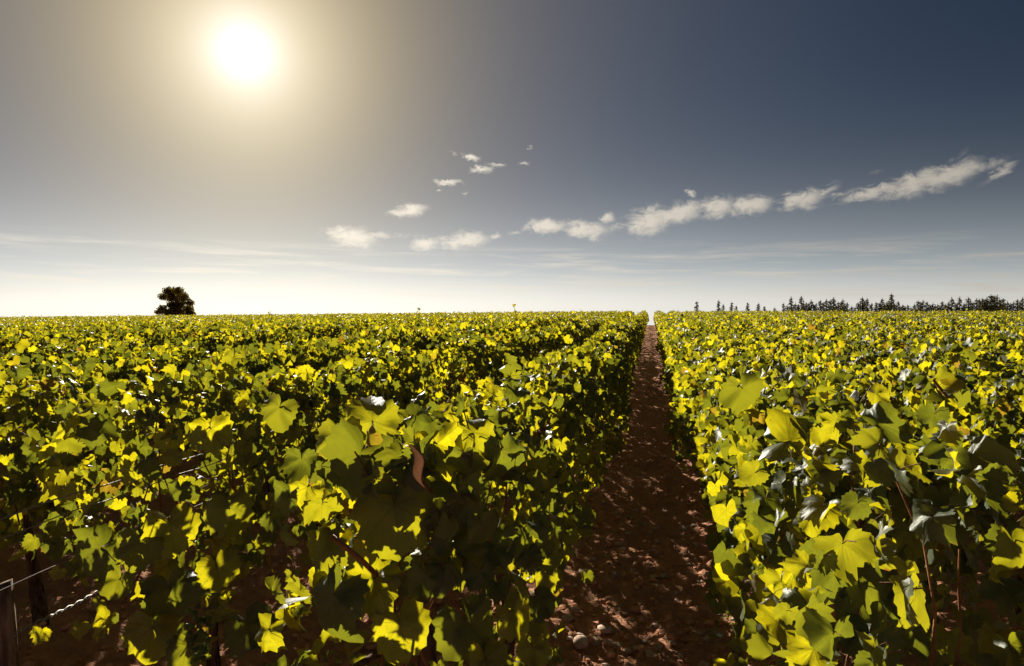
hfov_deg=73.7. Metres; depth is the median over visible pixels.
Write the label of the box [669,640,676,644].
stone
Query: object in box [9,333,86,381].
grape vine
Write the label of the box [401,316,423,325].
grape vine
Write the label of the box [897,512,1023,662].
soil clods
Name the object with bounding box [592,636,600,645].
stone
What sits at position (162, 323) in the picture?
grape vine
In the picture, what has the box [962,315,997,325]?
grape vine
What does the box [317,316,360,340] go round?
grape vine
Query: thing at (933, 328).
grape vine
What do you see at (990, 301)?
conifer
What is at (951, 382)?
vine shoot
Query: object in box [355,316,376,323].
grape vine
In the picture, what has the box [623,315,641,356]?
grape vine
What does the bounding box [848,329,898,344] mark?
grape vine
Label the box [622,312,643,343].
grape vine
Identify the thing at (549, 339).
grape vine
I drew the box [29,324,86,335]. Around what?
grape vine
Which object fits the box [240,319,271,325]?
grape vine
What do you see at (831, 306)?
conifer
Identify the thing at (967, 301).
conifer
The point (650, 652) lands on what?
gravel
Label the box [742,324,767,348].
grape vine
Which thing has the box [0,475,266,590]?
trellis wire
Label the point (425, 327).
grape vine
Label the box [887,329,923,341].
grape vine
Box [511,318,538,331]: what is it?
grape vine
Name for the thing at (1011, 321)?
grape vine
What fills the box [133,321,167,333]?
grape vine
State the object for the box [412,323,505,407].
grape vine
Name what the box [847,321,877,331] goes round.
grape vine
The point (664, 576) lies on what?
stone
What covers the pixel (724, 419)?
grape vine
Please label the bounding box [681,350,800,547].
grape vine
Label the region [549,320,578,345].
grape vine
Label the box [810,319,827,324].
grape vine
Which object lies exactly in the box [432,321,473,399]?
grape vine
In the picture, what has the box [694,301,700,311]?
conifer
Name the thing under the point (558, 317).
grape vine
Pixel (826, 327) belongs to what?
grape vine
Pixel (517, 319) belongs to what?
grape vine
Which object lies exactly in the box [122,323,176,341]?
grape vine
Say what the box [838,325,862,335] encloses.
grape vine
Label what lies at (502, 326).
grape vine
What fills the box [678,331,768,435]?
grape vine
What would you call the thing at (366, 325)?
grape vine
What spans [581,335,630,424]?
grape vine
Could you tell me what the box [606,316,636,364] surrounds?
grape vine
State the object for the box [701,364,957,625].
grape vine
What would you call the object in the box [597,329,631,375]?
grape vine
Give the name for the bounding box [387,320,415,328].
grape vine
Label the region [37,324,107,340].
grape vine
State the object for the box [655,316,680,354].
grape vine
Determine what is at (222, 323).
grape vine
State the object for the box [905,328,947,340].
grape vine
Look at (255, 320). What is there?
grape vine
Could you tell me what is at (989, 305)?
conifer
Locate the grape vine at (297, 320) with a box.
[278,313,304,324]
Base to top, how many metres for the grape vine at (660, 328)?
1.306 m
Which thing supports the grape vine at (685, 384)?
on the ground
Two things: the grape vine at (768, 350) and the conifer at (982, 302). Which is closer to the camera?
the grape vine at (768, 350)
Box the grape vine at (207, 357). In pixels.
[178,337,267,447]
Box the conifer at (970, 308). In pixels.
[968,302,975,310]
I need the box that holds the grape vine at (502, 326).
[484,315,513,333]
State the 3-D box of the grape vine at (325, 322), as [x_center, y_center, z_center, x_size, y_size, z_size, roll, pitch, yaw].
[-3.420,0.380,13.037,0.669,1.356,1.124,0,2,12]
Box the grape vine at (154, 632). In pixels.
[21,350,322,665]
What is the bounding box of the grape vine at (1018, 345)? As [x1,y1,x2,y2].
[985,330,1023,362]
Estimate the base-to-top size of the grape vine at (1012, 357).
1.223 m
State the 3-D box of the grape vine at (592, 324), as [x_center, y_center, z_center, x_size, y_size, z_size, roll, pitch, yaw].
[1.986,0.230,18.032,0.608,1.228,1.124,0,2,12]
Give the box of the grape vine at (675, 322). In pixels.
[670,316,685,326]
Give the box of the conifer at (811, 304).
[807,299,816,310]
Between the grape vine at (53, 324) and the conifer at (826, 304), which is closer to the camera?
the grape vine at (53, 324)
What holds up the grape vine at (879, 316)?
on the ground
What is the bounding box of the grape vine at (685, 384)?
[663,345,742,471]
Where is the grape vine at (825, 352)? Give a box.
[798,332,878,399]
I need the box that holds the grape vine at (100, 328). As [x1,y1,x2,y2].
[82,323,151,340]
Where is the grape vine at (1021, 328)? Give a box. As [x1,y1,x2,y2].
[995,321,1023,333]
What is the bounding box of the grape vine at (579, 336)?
[569,321,584,346]
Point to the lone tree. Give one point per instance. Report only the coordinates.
(177, 298)
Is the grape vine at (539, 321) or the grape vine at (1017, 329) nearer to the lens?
the grape vine at (1017, 329)
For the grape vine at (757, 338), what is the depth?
9.42 m
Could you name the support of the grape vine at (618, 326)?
on the ground
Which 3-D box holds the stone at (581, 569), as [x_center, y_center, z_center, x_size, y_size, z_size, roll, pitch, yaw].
[0.390,1.288,3.676,0.069,0.040,0.087,8,-9,-31]
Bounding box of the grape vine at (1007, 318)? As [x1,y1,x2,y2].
[991,315,1012,321]
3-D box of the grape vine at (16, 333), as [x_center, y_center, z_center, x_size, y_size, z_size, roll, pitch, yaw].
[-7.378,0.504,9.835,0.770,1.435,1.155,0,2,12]
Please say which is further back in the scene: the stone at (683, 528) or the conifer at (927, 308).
the conifer at (927, 308)
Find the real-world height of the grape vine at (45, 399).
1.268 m
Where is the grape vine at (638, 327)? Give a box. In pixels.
[636,324,643,344]
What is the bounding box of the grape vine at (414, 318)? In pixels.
[406,314,423,321]
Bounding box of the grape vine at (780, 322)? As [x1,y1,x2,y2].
[770,316,792,329]
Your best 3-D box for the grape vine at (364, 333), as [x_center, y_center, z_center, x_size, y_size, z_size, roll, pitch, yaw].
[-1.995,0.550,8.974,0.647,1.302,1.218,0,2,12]
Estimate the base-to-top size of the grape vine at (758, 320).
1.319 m
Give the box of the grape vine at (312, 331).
[281,320,338,342]
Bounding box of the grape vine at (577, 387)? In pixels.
[481,352,617,519]
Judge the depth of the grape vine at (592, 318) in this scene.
18.71 m
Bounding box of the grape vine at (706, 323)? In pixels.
[705,315,719,327]
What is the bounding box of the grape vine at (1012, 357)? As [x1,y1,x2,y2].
[972,343,1023,471]
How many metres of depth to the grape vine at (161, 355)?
5.32 m
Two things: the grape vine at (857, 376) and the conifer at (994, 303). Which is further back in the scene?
the conifer at (994, 303)
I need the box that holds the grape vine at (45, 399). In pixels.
[0,364,166,625]
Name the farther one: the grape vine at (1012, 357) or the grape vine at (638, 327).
the grape vine at (638, 327)
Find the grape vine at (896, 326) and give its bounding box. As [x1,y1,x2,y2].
[886,319,906,329]
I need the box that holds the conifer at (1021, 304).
[1018,298,1023,310]
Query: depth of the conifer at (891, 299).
117.55 m
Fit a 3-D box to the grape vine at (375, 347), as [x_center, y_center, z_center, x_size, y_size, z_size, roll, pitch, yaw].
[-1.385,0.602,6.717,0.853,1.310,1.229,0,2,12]
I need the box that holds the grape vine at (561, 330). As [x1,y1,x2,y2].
[541,325,570,348]
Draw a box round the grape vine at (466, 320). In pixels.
[454,317,483,324]
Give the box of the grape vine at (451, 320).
[441,317,459,324]
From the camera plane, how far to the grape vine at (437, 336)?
8.43 m
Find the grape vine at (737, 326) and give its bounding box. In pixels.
[727,318,757,341]
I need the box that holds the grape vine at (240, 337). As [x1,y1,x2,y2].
[191,320,268,353]
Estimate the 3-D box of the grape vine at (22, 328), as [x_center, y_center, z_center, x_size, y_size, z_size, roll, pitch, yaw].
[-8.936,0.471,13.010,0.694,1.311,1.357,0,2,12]
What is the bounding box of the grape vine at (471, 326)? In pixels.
[451,320,486,379]
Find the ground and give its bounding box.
[0,325,1023,665]
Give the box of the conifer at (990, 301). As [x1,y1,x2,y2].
[988,296,996,311]
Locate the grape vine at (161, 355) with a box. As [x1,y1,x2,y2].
[84,341,213,493]
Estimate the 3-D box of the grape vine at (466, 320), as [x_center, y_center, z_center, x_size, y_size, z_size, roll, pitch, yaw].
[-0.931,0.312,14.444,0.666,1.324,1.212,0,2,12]
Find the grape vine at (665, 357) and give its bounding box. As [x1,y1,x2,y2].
[662,319,709,377]
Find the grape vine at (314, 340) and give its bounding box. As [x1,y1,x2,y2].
[286,336,333,350]
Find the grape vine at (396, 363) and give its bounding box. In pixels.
[300,337,441,463]
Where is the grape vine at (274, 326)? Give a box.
[256,323,298,332]
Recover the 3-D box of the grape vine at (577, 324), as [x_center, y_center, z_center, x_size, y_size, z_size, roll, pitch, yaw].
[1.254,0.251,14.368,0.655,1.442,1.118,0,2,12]
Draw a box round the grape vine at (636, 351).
[619,316,638,365]
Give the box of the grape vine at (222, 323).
[215,317,247,331]
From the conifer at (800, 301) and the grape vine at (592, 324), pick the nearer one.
the grape vine at (592, 324)
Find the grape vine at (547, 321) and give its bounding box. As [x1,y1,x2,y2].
[539,312,553,325]
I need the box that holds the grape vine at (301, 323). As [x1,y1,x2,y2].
[280,317,312,326]
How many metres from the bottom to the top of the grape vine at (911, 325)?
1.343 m
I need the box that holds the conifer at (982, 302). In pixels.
[978,298,986,310]
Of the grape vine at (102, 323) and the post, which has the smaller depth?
the post
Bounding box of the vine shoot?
[924,367,970,419]
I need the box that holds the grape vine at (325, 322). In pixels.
[312,317,349,335]
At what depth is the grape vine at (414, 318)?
20.66 m
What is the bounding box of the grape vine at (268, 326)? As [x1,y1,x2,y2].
[239,320,283,329]
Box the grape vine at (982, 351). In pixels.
[896,327,1023,420]
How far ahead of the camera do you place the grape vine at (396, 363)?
4.41 m
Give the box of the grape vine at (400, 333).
[362,319,435,395]
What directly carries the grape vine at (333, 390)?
on the ground
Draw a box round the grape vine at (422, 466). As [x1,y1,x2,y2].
[254,377,595,665]
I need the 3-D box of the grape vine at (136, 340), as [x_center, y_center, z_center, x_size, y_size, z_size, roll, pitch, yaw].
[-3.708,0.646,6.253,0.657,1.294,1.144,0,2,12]
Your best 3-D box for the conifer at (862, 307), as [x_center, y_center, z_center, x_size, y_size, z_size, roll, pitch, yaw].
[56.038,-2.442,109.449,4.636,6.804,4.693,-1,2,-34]
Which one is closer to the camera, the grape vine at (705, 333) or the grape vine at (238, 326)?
the grape vine at (705, 333)
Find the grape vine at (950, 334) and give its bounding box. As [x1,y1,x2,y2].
[926,325,981,343]
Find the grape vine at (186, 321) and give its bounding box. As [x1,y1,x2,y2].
[174,317,222,332]
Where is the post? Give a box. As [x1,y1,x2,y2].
[0,578,18,665]
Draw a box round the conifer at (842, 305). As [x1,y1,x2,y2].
[839,300,844,311]
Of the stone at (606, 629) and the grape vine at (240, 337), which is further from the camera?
the grape vine at (240, 337)
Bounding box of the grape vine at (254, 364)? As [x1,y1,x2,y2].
[178,331,324,495]
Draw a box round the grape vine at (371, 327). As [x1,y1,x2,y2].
[359,323,409,348]
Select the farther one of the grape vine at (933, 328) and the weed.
the grape vine at (933, 328)
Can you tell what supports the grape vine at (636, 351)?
on the ground
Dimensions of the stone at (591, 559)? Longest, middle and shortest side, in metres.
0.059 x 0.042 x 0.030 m
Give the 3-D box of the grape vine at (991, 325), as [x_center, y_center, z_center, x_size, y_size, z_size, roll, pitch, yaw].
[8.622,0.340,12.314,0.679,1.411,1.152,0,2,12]
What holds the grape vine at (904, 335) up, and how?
on the ground
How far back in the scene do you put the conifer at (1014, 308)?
98.50 m
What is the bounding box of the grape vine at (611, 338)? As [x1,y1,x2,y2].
[586,321,633,413]
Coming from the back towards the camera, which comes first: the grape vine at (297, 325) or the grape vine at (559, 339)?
the grape vine at (297, 325)
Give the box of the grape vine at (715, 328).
[710,319,720,331]
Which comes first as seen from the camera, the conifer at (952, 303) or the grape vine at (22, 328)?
the grape vine at (22, 328)
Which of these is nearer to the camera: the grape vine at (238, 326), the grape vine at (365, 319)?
the grape vine at (238, 326)
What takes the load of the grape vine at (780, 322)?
on the ground
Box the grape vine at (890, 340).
[861,324,917,349]
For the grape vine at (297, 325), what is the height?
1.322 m
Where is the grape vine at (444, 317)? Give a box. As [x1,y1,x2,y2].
[437,314,451,320]
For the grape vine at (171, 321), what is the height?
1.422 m
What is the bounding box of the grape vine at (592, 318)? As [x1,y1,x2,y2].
[584,314,600,330]
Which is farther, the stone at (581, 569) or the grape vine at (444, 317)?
the grape vine at (444, 317)
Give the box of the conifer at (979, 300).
[974,299,980,310]
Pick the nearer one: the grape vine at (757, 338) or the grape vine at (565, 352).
the grape vine at (565, 352)
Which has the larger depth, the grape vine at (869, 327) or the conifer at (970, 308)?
the conifer at (970, 308)
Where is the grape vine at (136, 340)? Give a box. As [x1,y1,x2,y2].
[46,333,157,464]
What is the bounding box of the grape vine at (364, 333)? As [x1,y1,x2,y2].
[325,326,389,347]
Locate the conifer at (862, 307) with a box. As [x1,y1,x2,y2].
[858,297,865,311]
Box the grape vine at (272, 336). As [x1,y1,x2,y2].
[234,317,302,348]
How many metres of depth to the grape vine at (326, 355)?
5.55 m
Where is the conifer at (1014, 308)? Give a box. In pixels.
[1010,301,1017,311]
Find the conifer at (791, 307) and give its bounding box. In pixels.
[787,297,794,310]
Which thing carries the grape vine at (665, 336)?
on the ground
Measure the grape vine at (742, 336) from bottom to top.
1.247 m
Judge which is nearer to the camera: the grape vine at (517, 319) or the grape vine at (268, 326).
the grape vine at (268, 326)
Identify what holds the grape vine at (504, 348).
on the ground
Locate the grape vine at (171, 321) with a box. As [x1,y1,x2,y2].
[157,319,180,324]
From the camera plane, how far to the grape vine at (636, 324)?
17.16 m
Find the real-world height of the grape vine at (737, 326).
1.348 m
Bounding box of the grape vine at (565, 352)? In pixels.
[511,341,613,515]
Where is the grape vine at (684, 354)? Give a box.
[669,331,731,396]
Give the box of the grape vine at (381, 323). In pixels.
[374,316,399,325]
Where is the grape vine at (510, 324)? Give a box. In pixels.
[491,317,518,332]
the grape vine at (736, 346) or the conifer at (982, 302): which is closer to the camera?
the grape vine at (736, 346)
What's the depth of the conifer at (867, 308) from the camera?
114.31 m
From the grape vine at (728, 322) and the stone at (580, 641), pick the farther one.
the grape vine at (728, 322)
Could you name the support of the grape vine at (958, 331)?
on the ground
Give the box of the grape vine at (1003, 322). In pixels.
[981,320,1015,337]
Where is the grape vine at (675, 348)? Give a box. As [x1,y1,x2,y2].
[659,322,705,421]
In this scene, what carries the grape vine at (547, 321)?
on the ground
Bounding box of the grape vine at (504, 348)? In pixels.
[452,330,528,406]
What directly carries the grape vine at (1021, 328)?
on the ground
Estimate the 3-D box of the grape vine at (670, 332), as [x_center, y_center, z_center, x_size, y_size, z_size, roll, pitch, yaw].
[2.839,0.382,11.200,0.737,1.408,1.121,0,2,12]
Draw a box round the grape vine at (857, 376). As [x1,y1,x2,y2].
[818,345,933,419]
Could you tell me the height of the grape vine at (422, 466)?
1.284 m
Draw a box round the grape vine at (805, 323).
[787,315,815,329]
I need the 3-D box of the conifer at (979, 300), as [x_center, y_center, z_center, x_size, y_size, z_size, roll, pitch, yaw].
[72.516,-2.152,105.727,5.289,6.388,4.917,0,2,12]
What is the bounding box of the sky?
[0,0,1023,324]
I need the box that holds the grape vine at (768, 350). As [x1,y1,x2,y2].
[757,325,812,364]
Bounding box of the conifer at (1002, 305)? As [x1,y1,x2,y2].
[998,298,1005,310]
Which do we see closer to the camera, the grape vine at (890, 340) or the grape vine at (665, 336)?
the grape vine at (890, 340)
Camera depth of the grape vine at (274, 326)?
10.96 m
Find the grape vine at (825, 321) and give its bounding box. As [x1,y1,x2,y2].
[816,319,837,325]
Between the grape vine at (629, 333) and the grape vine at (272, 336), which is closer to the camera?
the grape vine at (272, 336)
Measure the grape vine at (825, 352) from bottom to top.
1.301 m
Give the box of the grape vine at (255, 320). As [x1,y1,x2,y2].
[222,319,269,348]
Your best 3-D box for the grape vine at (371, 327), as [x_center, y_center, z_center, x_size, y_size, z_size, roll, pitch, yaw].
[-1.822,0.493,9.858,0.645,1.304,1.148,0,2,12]
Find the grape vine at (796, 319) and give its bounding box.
[791,316,808,323]
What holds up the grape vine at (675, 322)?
on the ground
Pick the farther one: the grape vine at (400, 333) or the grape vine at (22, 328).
the grape vine at (22, 328)
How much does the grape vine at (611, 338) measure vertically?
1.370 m
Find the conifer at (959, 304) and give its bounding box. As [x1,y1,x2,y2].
[957,297,962,310]
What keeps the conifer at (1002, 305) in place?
on the ground
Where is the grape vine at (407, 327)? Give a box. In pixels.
[389,322,422,344]
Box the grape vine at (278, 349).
[238,335,299,358]
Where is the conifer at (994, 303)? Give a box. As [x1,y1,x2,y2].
[989,296,999,311]
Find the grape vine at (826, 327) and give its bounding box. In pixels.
[817,318,847,337]
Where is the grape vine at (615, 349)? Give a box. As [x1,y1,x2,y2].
[577,338,631,415]
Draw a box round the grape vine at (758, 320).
[751,315,769,323]
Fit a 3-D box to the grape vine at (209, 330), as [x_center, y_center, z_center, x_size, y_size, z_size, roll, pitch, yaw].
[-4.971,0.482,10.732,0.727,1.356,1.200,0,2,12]
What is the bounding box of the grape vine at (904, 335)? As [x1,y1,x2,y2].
[889,330,942,399]
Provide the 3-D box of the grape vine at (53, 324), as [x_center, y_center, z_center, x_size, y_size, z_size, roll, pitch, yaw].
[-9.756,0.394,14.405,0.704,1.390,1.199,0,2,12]
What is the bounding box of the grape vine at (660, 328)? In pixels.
[656,315,669,342]
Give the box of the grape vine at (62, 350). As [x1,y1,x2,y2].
[0,337,98,484]
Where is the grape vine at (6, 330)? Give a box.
[0,323,32,334]
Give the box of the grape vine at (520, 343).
[476,321,541,379]
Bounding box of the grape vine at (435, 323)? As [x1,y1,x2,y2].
[421,319,443,328]
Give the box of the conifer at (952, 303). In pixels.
[946,297,955,311]
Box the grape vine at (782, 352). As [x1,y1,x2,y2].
[769,319,821,372]
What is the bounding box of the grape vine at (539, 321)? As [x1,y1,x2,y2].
[532,314,547,326]
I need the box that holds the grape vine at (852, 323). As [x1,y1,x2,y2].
[835,316,867,329]
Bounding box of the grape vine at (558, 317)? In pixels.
[548,311,565,321]
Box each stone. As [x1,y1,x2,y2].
[561,614,572,621]
[571,606,579,612]
[573,635,588,648]
[578,568,587,573]
[588,557,595,561]
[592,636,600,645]
[597,624,612,633]
[623,648,632,654]
[658,573,669,579]
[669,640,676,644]
[680,526,687,531]
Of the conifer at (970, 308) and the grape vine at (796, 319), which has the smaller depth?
the grape vine at (796, 319)
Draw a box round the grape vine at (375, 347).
[317,329,414,409]
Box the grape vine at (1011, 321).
[1000,318,1023,325]
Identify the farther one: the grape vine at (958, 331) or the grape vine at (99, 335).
the grape vine at (958, 331)
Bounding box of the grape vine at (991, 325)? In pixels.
[970,313,1015,331]
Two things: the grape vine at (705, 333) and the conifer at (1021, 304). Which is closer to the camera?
the grape vine at (705, 333)
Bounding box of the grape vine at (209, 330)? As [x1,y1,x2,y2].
[164,321,227,334]
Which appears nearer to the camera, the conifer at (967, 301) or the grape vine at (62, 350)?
the grape vine at (62, 350)
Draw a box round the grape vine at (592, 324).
[583,320,597,334]
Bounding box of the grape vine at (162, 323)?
[150,320,176,327]
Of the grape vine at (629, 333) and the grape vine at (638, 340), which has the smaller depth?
the grape vine at (629, 333)
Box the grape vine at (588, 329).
[583,323,592,339]
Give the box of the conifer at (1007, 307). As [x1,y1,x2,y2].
[1003,301,1010,310]
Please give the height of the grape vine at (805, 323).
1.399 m
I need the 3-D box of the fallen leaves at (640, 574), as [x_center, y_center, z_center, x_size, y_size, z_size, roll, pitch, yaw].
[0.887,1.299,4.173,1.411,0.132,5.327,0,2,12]
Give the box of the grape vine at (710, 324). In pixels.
[707,317,723,329]
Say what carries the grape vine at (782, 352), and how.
on the ground
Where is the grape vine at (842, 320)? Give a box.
[838,317,853,324]
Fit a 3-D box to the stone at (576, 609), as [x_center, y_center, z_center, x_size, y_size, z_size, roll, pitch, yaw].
[0.305,1.346,3.319,0.057,0.032,0.042,-10,-2,2]
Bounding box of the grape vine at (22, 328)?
[14,324,69,334]
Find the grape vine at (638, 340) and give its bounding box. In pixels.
[630,322,640,362]
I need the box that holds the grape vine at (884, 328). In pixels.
[867,317,901,337]
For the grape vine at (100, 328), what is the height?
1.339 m
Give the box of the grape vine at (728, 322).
[719,313,751,339]
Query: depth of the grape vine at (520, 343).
7.81 m
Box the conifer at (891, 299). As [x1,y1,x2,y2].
[887,293,894,310]
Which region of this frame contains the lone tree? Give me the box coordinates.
[154,286,195,315]
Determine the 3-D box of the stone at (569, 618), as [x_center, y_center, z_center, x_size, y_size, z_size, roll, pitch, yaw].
[0.258,1.344,3.213,0.056,0.035,0.064,2,-5,42]
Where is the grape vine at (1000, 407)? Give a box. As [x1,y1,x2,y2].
[914,365,1023,614]
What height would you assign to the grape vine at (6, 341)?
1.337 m
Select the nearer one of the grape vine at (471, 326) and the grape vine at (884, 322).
the grape vine at (471, 326)
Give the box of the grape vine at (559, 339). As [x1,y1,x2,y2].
[531,325,568,350]
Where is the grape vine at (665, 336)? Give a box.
[661,322,673,351]
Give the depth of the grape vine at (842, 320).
17.37 m
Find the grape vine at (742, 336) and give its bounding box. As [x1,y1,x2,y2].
[732,324,764,346]
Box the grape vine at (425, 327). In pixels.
[412,320,440,332]
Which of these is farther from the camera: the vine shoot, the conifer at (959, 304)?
the conifer at (959, 304)
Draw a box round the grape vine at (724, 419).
[695,360,823,559]
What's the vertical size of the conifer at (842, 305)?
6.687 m
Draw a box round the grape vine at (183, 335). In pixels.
[122,324,204,362]
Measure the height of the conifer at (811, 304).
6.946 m
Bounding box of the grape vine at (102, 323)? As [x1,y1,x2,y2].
[65,321,128,332]
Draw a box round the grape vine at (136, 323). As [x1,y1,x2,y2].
[123,319,166,326]
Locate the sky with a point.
(258, 157)
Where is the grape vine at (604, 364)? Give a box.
[534,335,632,485]
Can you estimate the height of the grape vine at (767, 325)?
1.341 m
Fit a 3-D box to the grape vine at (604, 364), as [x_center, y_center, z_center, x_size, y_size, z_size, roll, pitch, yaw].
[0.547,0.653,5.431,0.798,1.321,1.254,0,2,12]
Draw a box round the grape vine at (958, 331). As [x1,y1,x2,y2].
[940,322,982,337]
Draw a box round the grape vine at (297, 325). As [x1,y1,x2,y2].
[283,321,323,338]
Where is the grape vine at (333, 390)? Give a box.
[211,350,402,566]
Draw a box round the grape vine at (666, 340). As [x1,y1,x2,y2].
[660,322,682,365]
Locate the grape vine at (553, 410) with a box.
[420,352,599,660]
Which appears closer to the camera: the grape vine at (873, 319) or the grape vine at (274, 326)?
the grape vine at (274, 326)
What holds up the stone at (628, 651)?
on the ground
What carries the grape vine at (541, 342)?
on the ground
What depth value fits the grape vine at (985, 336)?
7.57 m
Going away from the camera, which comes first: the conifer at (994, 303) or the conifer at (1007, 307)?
the conifer at (1007, 307)
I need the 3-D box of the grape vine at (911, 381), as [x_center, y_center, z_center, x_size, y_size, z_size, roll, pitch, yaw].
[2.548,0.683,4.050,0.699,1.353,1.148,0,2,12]
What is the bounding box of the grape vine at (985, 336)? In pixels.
[952,323,1023,380]
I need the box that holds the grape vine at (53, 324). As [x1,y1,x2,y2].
[23,319,71,330]
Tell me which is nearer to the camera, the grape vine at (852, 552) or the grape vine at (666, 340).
the grape vine at (852, 552)
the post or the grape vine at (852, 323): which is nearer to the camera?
the post
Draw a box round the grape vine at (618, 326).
[598,315,632,356]
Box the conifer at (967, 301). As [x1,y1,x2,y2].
[964,297,970,310]
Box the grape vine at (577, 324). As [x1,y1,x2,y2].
[561,311,586,342]
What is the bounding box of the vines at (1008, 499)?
[0,309,1023,579]
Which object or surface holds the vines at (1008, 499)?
on the ground
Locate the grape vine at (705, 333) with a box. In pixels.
[687,329,725,344]
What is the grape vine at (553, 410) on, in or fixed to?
on the ground
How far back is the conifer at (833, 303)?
117.72 m
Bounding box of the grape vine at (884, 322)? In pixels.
[869,316,901,327]
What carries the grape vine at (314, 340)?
on the ground
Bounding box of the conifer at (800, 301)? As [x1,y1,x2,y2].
[798,296,805,310]
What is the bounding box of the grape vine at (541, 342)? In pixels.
[516,330,547,368]
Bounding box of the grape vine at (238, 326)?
[224,322,258,332]
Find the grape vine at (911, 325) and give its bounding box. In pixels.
[901,317,939,336]
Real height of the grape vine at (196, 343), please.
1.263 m
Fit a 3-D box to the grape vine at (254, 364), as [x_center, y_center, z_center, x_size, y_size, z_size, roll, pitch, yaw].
[-1.758,0.670,4.840,0.658,1.339,1.141,0,2,12]
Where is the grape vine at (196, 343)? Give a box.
[140,333,222,418]
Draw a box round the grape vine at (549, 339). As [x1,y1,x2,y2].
[517,321,559,356]
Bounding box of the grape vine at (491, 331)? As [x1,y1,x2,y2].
[457,320,499,376]
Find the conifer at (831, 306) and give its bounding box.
[827,299,834,310]
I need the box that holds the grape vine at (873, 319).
[861,313,893,325]
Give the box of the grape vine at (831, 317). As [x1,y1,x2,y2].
[820,313,840,321]
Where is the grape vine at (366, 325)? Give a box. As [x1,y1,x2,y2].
[339,318,380,334]
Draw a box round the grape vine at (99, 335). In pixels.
[69,326,126,346]
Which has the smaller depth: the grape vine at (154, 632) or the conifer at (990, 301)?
the grape vine at (154, 632)
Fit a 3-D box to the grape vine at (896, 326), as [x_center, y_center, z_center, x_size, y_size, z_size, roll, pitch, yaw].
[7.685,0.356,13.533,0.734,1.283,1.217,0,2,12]
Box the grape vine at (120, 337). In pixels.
[76,330,153,355]
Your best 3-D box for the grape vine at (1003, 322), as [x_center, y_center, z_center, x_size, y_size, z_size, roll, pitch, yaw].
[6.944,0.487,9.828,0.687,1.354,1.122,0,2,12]
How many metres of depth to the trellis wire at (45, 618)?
1.93 m
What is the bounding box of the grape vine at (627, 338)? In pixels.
[590,321,635,379]
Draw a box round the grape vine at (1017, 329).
[1011,328,1023,337]
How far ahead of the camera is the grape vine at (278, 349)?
7.25 m
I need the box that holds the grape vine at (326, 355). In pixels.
[267,328,378,445]
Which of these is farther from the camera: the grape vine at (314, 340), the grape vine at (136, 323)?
the grape vine at (136, 323)
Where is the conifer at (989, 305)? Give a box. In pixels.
[985,298,990,311]
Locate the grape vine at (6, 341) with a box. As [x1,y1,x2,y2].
[0,327,98,382]
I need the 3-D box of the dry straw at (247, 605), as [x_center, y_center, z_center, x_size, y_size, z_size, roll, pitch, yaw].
[-1.187,1.324,3.535,1.968,0.128,3.646,0,2,12]
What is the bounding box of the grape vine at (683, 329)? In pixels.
[666,316,712,377]
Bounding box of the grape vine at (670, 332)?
[662,313,692,359]
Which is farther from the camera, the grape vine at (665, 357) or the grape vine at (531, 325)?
the grape vine at (531, 325)
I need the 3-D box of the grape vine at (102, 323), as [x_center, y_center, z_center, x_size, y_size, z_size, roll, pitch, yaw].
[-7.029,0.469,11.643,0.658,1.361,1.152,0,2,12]
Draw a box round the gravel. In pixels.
[513,381,751,665]
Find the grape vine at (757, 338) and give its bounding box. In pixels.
[748,328,779,367]
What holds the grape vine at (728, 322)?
on the ground
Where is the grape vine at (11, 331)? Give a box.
[1,325,41,337]
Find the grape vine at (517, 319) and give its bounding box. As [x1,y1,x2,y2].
[510,314,529,321]
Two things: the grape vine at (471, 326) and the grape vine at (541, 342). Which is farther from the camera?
the grape vine at (471, 326)
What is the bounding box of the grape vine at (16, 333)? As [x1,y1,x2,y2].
[0,328,36,338]
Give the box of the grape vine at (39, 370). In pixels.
[0,339,158,523]
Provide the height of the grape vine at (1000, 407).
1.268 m
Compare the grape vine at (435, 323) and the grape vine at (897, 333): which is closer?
the grape vine at (897, 333)
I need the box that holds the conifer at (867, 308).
[865,298,869,310]
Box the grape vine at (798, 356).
[785,322,869,397]
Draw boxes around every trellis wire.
[0,408,344,519]
[0,416,344,538]
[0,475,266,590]
[13,531,217,636]
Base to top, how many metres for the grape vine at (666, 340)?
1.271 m
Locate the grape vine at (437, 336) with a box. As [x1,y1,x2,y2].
[410,327,458,403]
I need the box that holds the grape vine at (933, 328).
[915,314,973,337]
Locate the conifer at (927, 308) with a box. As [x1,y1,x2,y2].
[924,301,931,311]
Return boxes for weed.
[714,610,736,632]
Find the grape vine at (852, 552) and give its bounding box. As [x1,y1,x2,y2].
[704,372,1023,665]
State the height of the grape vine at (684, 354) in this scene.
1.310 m
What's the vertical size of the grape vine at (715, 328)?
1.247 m
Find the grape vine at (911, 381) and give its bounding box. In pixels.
[868,336,1023,488]
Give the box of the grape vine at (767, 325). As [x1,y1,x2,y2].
[764,316,782,328]
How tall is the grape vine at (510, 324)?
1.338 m
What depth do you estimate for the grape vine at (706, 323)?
17.61 m
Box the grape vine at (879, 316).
[870,315,898,325]
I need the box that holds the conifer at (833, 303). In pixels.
[831,297,837,310]
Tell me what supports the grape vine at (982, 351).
on the ground
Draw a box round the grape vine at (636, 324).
[621,315,641,341]
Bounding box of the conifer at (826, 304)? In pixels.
[823,299,829,311]
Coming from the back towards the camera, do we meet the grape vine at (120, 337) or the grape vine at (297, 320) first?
the grape vine at (297, 320)
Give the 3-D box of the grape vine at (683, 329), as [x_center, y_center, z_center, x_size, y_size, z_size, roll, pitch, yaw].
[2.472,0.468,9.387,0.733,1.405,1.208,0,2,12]

